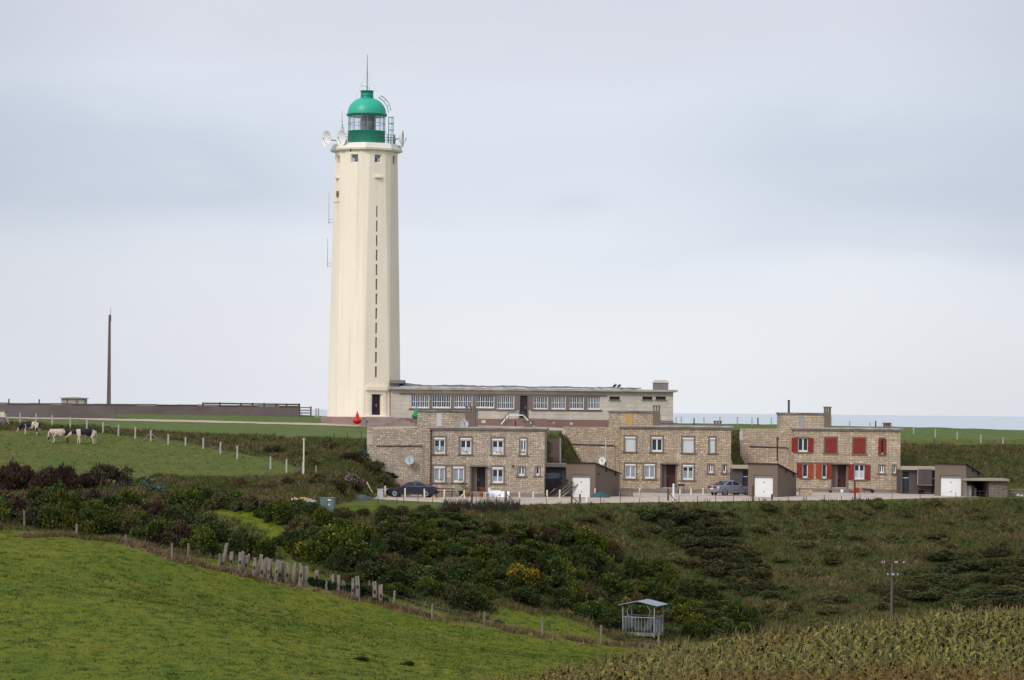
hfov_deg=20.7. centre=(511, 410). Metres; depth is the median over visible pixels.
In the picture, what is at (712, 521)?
bramble bush
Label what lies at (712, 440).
window
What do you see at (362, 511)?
bramble bush
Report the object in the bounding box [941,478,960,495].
garage door
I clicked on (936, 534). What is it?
rough tussock
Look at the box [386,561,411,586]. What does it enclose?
gorse bush
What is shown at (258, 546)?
gorse bush
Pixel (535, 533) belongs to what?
bramble bush
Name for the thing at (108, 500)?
gorse bush
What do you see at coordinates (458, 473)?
window
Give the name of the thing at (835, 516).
rough tussock
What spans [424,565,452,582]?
gorse bush
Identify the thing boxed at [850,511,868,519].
rough tussock
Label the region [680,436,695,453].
window
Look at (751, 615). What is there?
gorse bush
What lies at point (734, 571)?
bramble bush
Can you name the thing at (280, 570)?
railway sleeper
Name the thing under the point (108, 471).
windswept tree
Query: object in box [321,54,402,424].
lighthouse
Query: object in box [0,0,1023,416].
sky
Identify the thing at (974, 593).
bramble bush
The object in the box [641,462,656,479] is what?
window
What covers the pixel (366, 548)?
gorse bush
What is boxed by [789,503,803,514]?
rough tussock
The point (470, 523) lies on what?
gorse bush
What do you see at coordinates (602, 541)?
gorse bush
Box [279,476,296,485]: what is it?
bramble bush
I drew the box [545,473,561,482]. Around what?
covered dinghy
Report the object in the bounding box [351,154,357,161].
window
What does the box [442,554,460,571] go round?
bramble bush
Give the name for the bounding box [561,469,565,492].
door
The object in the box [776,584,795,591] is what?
rough tussock
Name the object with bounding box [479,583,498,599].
gorse bush
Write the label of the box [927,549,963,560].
bramble bush
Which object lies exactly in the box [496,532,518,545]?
bramble bush
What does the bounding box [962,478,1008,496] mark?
open shed
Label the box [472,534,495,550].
bramble bush
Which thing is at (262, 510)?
gorse bush
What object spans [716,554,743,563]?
bramble bush
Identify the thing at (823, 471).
window
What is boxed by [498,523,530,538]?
gorse bush
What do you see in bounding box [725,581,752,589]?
bramble bush
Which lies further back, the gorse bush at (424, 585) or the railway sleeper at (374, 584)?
the gorse bush at (424, 585)
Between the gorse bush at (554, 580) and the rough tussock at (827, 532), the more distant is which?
the rough tussock at (827, 532)
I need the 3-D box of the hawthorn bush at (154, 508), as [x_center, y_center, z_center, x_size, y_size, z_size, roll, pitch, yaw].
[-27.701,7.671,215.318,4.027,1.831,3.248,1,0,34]
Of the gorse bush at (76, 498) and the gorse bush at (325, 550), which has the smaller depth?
the gorse bush at (325, 550)
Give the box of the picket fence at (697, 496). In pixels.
[383,491,979,504]
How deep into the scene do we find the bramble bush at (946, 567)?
233.24 m
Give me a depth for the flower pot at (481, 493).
248.19 m
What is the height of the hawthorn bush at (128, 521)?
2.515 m
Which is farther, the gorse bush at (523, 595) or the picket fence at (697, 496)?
the picket fence at (697, 496)
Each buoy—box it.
[353,411,360,423]
[411,407,417,418]
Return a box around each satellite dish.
[405,456,413,464]
[460,420,467,426]
[599,457,605,466]
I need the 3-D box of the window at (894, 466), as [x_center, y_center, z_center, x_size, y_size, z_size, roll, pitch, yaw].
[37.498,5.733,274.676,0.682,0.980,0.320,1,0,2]
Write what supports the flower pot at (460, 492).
on the driveway
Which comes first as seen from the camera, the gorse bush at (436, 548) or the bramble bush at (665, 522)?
the gorse bush at (436, 548)
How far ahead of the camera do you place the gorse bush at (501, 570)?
212.16 m
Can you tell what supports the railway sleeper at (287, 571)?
on the ground at (260, 464)
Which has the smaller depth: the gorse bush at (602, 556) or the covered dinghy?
the gorse bush at (602, 556)
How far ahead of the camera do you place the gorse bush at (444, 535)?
214.68 m
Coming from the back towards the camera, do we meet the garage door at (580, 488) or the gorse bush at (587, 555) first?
the garage door at (580, 488)
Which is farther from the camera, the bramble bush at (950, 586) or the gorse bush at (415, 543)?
the bramble bush at (950, 586)
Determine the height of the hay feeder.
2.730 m
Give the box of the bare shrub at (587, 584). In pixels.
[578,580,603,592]
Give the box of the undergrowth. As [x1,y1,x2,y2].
[0,419,1023,645]
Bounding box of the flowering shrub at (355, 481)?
[343,472,366,490]
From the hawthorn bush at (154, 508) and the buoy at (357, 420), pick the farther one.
the buoy at (357, 420)
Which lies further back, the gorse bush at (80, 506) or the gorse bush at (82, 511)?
the gorse bush at (80, 506)
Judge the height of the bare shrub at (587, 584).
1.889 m
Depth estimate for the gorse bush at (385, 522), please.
212.74 m
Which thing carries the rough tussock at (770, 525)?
on the ground at (260, 464)
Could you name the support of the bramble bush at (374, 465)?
on the ground at (260, 464)
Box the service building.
[361,380,679,426]
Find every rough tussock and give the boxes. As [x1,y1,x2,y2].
[574,516,598,521]
[595,511,612,517]
[630,526,646,537]
[635,508,653,514]
[641,524,661,532]
[661,503,683,510]
[664,552,687,562]
[689,556,703,563]
[716,584,732,589]
[717,516,735,524]
[722,511,739,516]
[735,541,750,549]
[737,577,752,583]
[747,524,772,532]
[759,603,777,615]
[760,502,779,510]
[760,522,779,528]
[767,552,789,561]
[769,608,791,619]
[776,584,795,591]
[781,568,793,577]
[785,601,803,613]
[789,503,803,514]
[789,540,815,546]
[791,530,815,539]
[794,515,812,522]
[794,565,821,576]
[797,556,815,564]
[808,617,828,627]
[811,591,849,602]
[814,604,842,613]
[816,528,841,537]
[820,552,842,563]
[822,546,839,552]
[824,513,844,521]
[845,534,872,539]
[845,544,867,555]
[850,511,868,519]
[855,506,875,514]
[866,583,882,592]
[869,497,885,507]
[870,601,896,610]
[873,612,889,621]
[874,595,906,607]
[878,532,904,543]
[879,578,896,587]
[890,566,916,574]
[896,508,913,516]
[899,580,914,586]
[914,552,935,560]
[918,566,939,572]
[922,531,948,537]
[924,497,946,506]
[935,538,957,548]
[936,594,956,601]
[938,519,954,524]
[959,550,982,558]
[960,573,975,582]
[962,506,985,513]
[969,511,989,519]
[995,521,1013,532]
[998,540,1010,548]
[1000,584,1023,590]
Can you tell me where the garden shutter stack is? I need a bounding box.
[490,490,509,496]
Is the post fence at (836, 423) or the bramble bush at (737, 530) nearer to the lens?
the bramble bush at (737, 530)
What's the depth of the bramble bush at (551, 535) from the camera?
222.13 m
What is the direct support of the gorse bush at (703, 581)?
on the ground at (260, 464)
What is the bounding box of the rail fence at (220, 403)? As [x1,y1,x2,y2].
[202,402,299,406]
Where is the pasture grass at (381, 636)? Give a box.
[0,505,691,679]
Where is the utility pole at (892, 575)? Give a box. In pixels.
[880,560,904,621]
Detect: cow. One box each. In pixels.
[16,422,40,434]
[48,429,69,442]
[66,429,96,443]
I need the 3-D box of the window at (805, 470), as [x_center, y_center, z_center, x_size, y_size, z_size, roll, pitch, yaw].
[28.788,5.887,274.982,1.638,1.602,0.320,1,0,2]
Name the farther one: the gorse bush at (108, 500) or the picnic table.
the picnic table
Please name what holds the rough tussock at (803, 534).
on the ground at (260, 464)
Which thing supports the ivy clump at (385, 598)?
on the ground at (260, 464)
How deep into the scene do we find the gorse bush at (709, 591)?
222.72 m
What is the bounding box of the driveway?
[370,461,978,504]
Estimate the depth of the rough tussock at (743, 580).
226.24 m
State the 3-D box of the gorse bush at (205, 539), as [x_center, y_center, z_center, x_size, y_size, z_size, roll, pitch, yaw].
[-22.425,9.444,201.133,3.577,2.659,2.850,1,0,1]
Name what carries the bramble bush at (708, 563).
on the ground at (260, 464)
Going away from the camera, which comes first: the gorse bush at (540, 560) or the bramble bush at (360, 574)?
the bramble bush at (360, 574)
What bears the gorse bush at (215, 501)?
on the ground at (260, 464)
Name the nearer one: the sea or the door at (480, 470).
the door at (480, 470)
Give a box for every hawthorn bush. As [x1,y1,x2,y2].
[0,458,26,489]
[0,467,18,490]
[0,488,26,503]
[7,496,28,516]
[13,504,40,525]
[14,464,35,489]
[21,470,53,490]
[37,464,62,479]
[48,461,75,490]
[68,473,91,489]
[72,485,97,494]
[80,470,105,487]
[80,488,102,500]
[112,502,143,515]
[112,507,142,534]
[138,499,172,515]
[140,515,156,523]
[152,520,191,547]
[188,510,216,523]
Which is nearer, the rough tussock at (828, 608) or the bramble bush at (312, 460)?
the rough tussock at (828, 608)
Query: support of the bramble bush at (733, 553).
on the ground at (260, 464)
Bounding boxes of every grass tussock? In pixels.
[352,656,370,660]
[399,661,415,665]
[493,619,504,623]
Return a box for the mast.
[107,310,110,403]
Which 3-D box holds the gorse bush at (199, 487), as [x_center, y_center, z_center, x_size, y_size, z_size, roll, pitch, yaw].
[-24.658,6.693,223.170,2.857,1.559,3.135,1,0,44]
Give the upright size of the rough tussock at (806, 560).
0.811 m
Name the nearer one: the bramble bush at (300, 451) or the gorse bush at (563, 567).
the gorse bush at (563, 567)
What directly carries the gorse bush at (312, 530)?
on the ground at (260, 464)
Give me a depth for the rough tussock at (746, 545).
233.53 m
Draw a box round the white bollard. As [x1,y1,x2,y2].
[585,484,587,501]
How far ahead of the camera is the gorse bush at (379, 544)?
209.22 m
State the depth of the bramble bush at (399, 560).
207.75 m
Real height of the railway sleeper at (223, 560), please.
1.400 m
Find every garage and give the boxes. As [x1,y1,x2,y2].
[564,462,621,496]
[747,463,798,496]
[933,463,982,495]
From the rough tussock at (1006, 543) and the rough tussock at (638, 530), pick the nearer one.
the rough tussock at (638, 530)
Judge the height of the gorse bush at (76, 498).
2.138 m
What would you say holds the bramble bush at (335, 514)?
on the ground at (260, 464)
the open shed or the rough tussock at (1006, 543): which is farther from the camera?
the open shed
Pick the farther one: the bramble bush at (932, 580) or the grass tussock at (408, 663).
the bramble bush at (932, 580)
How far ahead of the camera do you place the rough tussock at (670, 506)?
237.60 m
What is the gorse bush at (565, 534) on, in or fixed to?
on the ground at (260, 464)
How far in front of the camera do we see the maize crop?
138.37 m
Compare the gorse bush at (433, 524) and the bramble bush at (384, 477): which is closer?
the gorse bush at (433, 524)
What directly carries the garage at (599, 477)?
on the driveway
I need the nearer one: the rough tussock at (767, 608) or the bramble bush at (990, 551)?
the rough tussock at (767, 608)
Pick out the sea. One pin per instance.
(997, 422)
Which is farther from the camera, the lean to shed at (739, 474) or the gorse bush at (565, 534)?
the lean to shed at (739, 474)
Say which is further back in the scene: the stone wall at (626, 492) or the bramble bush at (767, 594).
the stone wall at (626, 492)
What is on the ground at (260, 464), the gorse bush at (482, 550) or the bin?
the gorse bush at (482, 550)
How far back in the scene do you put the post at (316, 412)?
299.93 m
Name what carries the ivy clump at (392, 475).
on the ground at (260, 464)
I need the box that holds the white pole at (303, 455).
[303,438,304,472]
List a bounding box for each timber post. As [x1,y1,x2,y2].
[571,494,580,504]
[667,488,675,500]
[854,481,855,500]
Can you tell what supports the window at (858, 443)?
in the stone house at (816, 452)
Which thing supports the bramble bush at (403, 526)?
on the ground at (260, 464)
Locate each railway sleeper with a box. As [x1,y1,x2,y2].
[221,554,225,567]
[223,543,227,558]
[229,551,233,567]
[238,552,242,571]
[244,555,248,573]
[252,557,256,575]
[257,554,262,574]
[259,559,264,576]
[265,558,267,573]
[267,558,270,579]
[270,559,272,576]
[274,560,279,581]
[278,561,281,581]
[282,561,284,580]
[284,562,290,582]
[291,565,296,583]
[298,566,303,586]
[302,566,307,586]
[314,570,318,578]
[337,575,339,589]
[351,578,354,594]
[355,576,359,599]
[372,581,376,598]
[378,584,382,602]
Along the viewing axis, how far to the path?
287.89 m
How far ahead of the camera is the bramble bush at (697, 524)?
235.64 m
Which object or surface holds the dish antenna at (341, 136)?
attached to the lighthouse
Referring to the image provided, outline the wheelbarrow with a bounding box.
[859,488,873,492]
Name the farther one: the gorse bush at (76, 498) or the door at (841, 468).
the door at (841, 468)
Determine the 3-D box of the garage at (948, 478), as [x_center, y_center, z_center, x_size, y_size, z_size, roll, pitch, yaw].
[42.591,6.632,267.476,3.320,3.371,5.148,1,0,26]
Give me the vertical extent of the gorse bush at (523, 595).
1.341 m
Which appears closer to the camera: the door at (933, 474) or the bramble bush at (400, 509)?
the bramble bush at (400, 509)
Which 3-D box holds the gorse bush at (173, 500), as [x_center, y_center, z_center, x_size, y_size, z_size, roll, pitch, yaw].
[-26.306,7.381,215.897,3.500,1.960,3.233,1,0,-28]
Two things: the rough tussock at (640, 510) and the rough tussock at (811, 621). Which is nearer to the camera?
the rough tussock at (811, 621)
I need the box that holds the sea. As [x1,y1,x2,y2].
[300,409,1023,429]
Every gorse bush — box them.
[0,497,10,521]
[0,497,17,520]
[24,486,50,501]
[27,493,50,507]
[32,486,51,493]
[32,505,80,530]
[41,501,63,510]
[45,479,70,496]
[48,487,76,511]
[62,509,84,526]
[68,492,88,511]
[74,513,122,535]
[75,500,106,512]
[78,505,92,521]
[83,497,118,514]
[83,509,119,521]
[98,493,117,506]
[113,487,152,511]
[131,519,179,546]
[134,509,157,519]
[147,514,172,525]
[155,490,185,503]
[158,503,197,516]
[158,506,193,523]
[160,494,191,509]
[171,520,194,528]
[175,502,192,517]
[176,488,186,496]
[177,524,222,556]
[181,487,205,510]
[187,520,220,546]
[188,485,214,490]
[188,511,232,542]
[197,486,216,507]
[202,491,231,510]
[219,528,249,556]
[222,489,245,509]
[227,493,260,511]
[246,535,277,560]
[253,499,275,522]
[270,497,288,525]
[272,502,296,523]
[272,527,308,545]
[283,536,306,556]
[289,498,307,522]
[290,501,314,519]
[292,523,347,562]
[301,544,331,563]
[304,501,331,516]
[305,525,328,538]
[308,504,331,527]
[308,532,326,544]
[322,517,367,530]
[324,544,350,573]
[326,538,379,564]
[346,525,366,542]
[351,559,395,583]
[360,525,381,539]
[369,531,389,555]
[373,506,398,536]
[378,582,413,596]
[382,531,413,554]
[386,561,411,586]
[388,512,400,521]
[400,563,424,572]
[402,565,427,587]
[403,512,439,523]
[405,519,440,541]
[408,538,430,549]
[414,551,431,564]
[415,539,447,556]
[415,575,442,597]
[421,507,442,518]
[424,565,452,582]
[425,518,438,528]
[428,527,450,541]
[436,512,470,520]
[438,517,463,529]
[438,539,464,555]
[441,522,469,537]
[444,561,479,583]
[444,580,464,588]
[444,589,492,613]
[451,535,473,552]
[456,543,499,563]
[459,555,472,564]
[459,582,488,600]
[460,518,479,528]
[468,555,496,576]
[475,568,495,588]
[479,520,502,533]
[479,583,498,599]
[487,558,507,578]
[492,540,509,564]
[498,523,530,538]
[502,562,545,593]
[502,587,543,604]
[505,585,540,595]
[507,571,528,589]
[509,544,546,561]
[510,557,530,569]
[518,538,550,550]
[533,554,549,573]
[537,522,572,544]
[540,582,551,594]
[542,546,573,561]
[542,597,574,609]
[543,575,570,586]
[545,555,576,579]
[546,586,575,603]
[550,544,571,553]
[555,518,574,540]
[555,578,590,590]
[559,580,588,604]
[566,542,598,570]
[570,600,611,620]
[572,524,596,548]
[572,569,590,583]
[574,562,597,578]
[592,533,618,552]
[592,611,623,628]
[595,548,616,568]
[596,559,626,580]
[596,571,633,596]
[596,597,614,614]
[608,593,624,604]
[610,603,628,617]
[613,597,639,618]
[618,554,640,578]
[627,579,646,592]
[636,558,660,573]
[638,575,659,582]
[638,605,656,620]
[641,580,673,602]
[648,557,678,580]
[649,603,674,610]
[660,575,682,588]
[668,578,695,599]
[670,595,703,611]
[670,602,704,627]
[681,618,703,639]
[686,578,708,583]
[691,616,713,625]
[692,582,725,601]
[700,622,718,636]
[701,610,732,620]
[704,599,731,610]
[712,616,738,636]
[718,602,746,624]
[737,621,758,634]
[741,605,762,626]
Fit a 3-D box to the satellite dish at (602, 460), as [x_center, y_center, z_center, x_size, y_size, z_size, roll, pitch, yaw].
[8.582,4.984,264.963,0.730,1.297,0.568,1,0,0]
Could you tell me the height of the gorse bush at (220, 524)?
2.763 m
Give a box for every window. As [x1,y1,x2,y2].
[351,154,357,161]
[374,154,380,162]
[410,395,429,408]
[431,395,451,408]
[431,436,447,454]
[431,464,447,482]
[436,413,441,425]
[450,466,466,483]
[453,395,472,408]
[457,436,473,454]
[476,395,494,408]
[489,437,505,455]
[489,465,505,483]
[497,396,513,408]
[516,466,526,476]
[518,437,528,455]
[533,396,547,408]
[533,466,541,476]
[551,396,565,409]
[569,396,583,409]
[587,396,599,409]
[623,435,637,452]
[624,463,637,479]
[626,413,631,424]
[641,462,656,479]
[649,435,664,452]
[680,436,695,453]
[680,463,695,480]
[706,464,715,473]
[707,436,717,453]
[721,464,727,473]
[792,437,813,452]
[797,463,813,478]
[799,416,803,426]
[816,463,831,478]
[823,437,838,453]
[848,463,869,479]
[851,437,866,454]
[877,464,885,473]
[878,437,885,454]
[891,464,896,473]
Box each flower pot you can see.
[457,482,464,496]
[463,486,472,496]
[476,487,485,496]
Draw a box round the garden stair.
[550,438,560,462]
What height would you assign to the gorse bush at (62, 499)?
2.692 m
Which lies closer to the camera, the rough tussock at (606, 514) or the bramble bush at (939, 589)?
the bramble bush at (939, 589)
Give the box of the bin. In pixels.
[377,489,383,497]
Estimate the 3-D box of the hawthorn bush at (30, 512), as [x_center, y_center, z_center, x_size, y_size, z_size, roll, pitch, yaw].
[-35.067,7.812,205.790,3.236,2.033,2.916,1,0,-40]
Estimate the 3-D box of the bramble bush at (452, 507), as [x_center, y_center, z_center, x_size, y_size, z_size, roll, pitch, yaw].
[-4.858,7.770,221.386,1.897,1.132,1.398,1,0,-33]
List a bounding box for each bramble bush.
[227,477,254,488]
[249,482,279,489]
[262,445,285,452]
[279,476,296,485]
[282,511,316,532]
[289,449,314,454]
[305,472,326,484]
[307,457,321,465]
[321,437,338,447]
[329,511,343,518]
[330,479,348,491]
[333,506,356,518]
[339,451,363,461]
[340,570,366,582]
[345,545,375,568]
[355,507,369,515]
[364,460,382,471]
[373,470,391,483]
[373,504,395,513]
[373,556,390,565]
[380,551,411,568]
[395,505,407,514]
[396,522,411,531]
[415,503,431,511]
[438,584,465,600]
[439,502,459,511]
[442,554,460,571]
[464,530,478,538]
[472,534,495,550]
[493,580,509,589]
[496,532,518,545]
[524,520,542,539]
[528,562,540,569]
[542,525,561,543]
[583,587,607,601]
[605,540,623,562]
[614,562,624,571]
[618,587,643,603]
[636,508,669,520]
[651,607,678,623]
[653,517,678,528]
[661,530,685,539]
[663,509,690,521]
[664,525,692,533]
[669,534,703,547]
[679,518,705,529]
[682,509,720,515]
[683,557,730,569]
[684,528,720,536]
[686,545,706,557]
[690,513,707,519]
[692,607,713,613]
[693,516,724,525]
[695,538,725,547]
[697,535,722,540]
[698,547,728,559]
[700,564,731,576]
[702,526,732,536]
[709,542,745,551]
[710,524,743,534]
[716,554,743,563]
[721,536,749,543]
[722,575,756,582]
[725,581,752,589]
[726,549,752,558]
[726,561,745,568]
[726,567,753,576]
[727,557,763,563]
[734,563,747,568]
[734,588,761,595]
[740,550,761,556]
[743,561,772,568]
[745,565,771,577]
[745,575,770,582]
[747,580,776,590]
[759,590,787,598]
[879,587,902,597]
[887,589,946,599]
[903,580,938,590]
[908,575,940,583]
[922,586,957,597]
[924,572,961,579]
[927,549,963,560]
[933,562,968,573]
[934,598,972,611]
[936,583,958,590]
[940,575,967,586]
[947,559,981,571]
[957,589,996,597]
[965,597,1002,610]
[972,573,995,583]
[979,558,1012,570]
[980,545,1012,557]
[980,587,1019,595]
[980,593,1020,606]
[987,565,1023,574]
[991,575,1014,585]
[998,558,1023,566]
[1000,571,1023,581]
[1003,555,1023,565]
[1014,596,1023,605]
[1015,581,1023,588]
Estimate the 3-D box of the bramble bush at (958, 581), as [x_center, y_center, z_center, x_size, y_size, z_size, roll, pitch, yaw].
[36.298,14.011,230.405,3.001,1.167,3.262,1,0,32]
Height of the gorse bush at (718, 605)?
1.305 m
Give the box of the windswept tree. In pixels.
[89,462,133,496]
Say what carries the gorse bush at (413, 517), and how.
on the ground at (260, 464)
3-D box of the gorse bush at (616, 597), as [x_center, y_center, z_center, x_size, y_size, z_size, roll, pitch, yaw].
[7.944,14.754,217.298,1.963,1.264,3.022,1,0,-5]
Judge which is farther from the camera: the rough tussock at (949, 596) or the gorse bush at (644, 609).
the rough tussock at (949, 596)
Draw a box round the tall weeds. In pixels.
[438,496,959,513]
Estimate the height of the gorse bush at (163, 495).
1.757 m
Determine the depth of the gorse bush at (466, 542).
214.88 m
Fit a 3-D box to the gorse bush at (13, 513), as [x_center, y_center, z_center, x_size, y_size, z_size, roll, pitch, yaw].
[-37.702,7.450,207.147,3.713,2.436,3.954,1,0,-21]
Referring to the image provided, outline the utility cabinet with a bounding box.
[320,497,335,510]
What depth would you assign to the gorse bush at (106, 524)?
203.31 m
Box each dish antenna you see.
[322,130,335,146]
[336,129,346,145]
[394,130,406,146]
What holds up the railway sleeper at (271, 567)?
on the ground at (260, 464)
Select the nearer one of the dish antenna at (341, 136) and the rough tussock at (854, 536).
the rough tussock at (854, 536)
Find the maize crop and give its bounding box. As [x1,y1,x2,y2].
[381,602,1023,679]
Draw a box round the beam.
[548,479,568,496]
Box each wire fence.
[10,511,220,567]
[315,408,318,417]
[393,591,659,644]
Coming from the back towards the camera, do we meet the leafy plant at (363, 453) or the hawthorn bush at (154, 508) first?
the leafy plant at (363, 453)
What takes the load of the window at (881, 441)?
in the stone house at (816, 452)
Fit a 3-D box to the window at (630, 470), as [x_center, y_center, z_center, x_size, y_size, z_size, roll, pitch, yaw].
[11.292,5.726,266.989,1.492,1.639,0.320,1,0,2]
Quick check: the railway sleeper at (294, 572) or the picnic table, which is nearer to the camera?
the railway sleeper at (294, 572)
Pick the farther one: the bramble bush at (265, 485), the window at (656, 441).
the window at (656, 441)
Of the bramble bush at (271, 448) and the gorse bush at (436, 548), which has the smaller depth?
the gorse bush at (436, 548)
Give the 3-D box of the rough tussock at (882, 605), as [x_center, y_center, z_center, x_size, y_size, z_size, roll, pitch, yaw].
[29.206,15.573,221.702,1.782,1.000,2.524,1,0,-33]
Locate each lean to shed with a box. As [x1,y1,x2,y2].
[546,463,565,494]
[730,465,747,493]
[897,466,934,493]
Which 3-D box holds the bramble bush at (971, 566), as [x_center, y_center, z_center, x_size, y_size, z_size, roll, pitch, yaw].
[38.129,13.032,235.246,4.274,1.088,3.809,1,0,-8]
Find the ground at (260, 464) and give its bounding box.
[0,414,1023,679]
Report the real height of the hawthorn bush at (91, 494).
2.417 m
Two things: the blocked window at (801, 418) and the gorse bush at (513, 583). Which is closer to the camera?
the gorse bush at (513, 583)
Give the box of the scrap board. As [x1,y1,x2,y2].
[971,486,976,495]
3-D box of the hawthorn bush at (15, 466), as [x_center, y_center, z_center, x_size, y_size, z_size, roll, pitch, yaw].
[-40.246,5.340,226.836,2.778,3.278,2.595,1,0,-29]
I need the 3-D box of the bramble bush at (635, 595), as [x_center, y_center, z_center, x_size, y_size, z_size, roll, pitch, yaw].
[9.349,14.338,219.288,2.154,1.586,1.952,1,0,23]
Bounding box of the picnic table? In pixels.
[435,488,454,496]
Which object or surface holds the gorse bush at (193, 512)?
on the ground at (260, 464)
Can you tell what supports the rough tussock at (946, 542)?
on the ground at (260, 464)
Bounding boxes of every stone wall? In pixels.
[619,488,633,496]
[799,488,812,495]
[1009,489,1023,495]
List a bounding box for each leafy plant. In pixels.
[139,476,153,485]
[149,482,165,491]
[358,450,370,460]
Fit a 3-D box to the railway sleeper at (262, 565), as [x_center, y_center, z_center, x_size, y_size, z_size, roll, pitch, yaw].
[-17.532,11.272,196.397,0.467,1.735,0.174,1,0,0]
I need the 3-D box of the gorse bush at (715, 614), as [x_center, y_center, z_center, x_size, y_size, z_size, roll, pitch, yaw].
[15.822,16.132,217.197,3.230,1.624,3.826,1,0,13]
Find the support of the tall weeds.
on the ground at (260, 464)
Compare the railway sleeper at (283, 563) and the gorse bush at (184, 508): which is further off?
the gorse bush at (184, 508)
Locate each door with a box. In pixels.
[372,394,379,414]
[477,467,484,490]
[520,396,527,417]
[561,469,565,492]
[572,478,589,496]
[666,464,674,486]
[742,471,746,493]
[755,478,772,496]
[838,465,845,486]
[902,472,907,493]
[931,473,934,493]
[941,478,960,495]
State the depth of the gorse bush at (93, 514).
207.67 m
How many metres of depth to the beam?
251.03 m
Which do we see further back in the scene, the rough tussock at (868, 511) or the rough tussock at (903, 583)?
the rough tussock at (868, 511)
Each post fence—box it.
[9,413,302,473]
[675,416,1021,443]
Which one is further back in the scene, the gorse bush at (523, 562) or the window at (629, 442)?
the window at (629, 442)
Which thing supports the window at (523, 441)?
in the stone house at (443, 448)
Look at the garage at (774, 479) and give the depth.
257.61 m
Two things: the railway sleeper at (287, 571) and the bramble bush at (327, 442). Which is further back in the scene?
the bramble bush at (327, 442)
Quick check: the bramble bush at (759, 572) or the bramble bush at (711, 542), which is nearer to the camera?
the bramble bush at (759, 572)
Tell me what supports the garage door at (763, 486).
in the garage at (774, 479)
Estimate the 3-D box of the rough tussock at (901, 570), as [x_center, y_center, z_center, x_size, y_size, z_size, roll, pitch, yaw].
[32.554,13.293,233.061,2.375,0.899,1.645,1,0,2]
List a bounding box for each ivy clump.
[308,578,325,588]
[324,580,341,590]
[345,584,365,597]
[365,588,378,597]
[371,597,388,602]
[385,471,398,478]
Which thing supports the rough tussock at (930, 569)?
on the ground at (260, 464)
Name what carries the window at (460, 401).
in the service building
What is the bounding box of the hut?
[61,397,88,404]
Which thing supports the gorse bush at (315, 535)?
on the ground at (260, 464)
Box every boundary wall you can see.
[0,403,115,417]
[116,404,298,416]
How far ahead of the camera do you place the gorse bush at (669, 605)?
217.94 m
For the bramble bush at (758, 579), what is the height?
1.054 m
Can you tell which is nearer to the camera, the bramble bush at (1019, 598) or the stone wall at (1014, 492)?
the bramble bush at (1019, 598)
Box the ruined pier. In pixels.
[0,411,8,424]
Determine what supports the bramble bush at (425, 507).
on the ground at (260, 464)
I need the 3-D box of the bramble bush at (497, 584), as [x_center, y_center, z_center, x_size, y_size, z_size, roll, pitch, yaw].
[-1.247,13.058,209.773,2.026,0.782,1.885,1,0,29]
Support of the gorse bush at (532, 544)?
on the ground at (260, 464)
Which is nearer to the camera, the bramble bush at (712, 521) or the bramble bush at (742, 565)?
the bramble bush at (742, 565)
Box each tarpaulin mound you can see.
[357,494,370,499]
[590,492,610,497]
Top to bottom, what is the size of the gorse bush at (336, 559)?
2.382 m
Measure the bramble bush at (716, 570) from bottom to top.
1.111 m
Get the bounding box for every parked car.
[386,481,438,496]
[707,480,747,495]
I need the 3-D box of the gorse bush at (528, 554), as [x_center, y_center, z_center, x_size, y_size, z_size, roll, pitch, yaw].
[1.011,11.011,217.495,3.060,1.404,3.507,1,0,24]
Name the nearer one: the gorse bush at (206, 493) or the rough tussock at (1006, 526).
the gorse bush at (206, 493)
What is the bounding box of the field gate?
[299,407,311,416]
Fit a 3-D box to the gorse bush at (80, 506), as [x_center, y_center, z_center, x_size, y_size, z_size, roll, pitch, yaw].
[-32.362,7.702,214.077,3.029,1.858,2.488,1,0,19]
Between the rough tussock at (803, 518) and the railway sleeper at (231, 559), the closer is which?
the railway sleeper at (231, 559)
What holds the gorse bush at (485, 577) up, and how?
on the ground at (260, 464)
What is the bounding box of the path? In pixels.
[7,417,562,430]
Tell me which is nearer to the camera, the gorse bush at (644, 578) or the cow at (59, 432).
the gorse bush at (644, 578)
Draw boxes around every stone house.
[367,406,548,496]
[562,405,733,492]
[739,407,902,492]
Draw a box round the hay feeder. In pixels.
[618,599,666,637]
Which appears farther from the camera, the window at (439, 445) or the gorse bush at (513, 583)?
the window at (439, 445)
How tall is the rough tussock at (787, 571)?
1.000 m
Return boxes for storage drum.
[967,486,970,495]
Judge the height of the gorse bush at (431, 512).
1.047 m
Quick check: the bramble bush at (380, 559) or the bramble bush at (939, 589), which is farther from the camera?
the bramble bush at (939, 589)
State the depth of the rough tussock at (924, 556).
236.05 m
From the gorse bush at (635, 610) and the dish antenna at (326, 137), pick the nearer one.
the gorse bush at (635, 610)
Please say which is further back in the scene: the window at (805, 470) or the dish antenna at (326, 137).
the dish antenna at (326, 137)
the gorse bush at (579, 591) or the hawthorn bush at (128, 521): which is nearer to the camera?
the hawthorn bush at (128, 521)
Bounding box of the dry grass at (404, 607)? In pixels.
[17,529,665,649]
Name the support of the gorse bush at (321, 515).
on the ground at (260, 464)
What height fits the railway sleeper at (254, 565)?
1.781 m
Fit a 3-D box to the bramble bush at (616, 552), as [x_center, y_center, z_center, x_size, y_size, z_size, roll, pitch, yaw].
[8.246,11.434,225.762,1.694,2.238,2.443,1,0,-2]

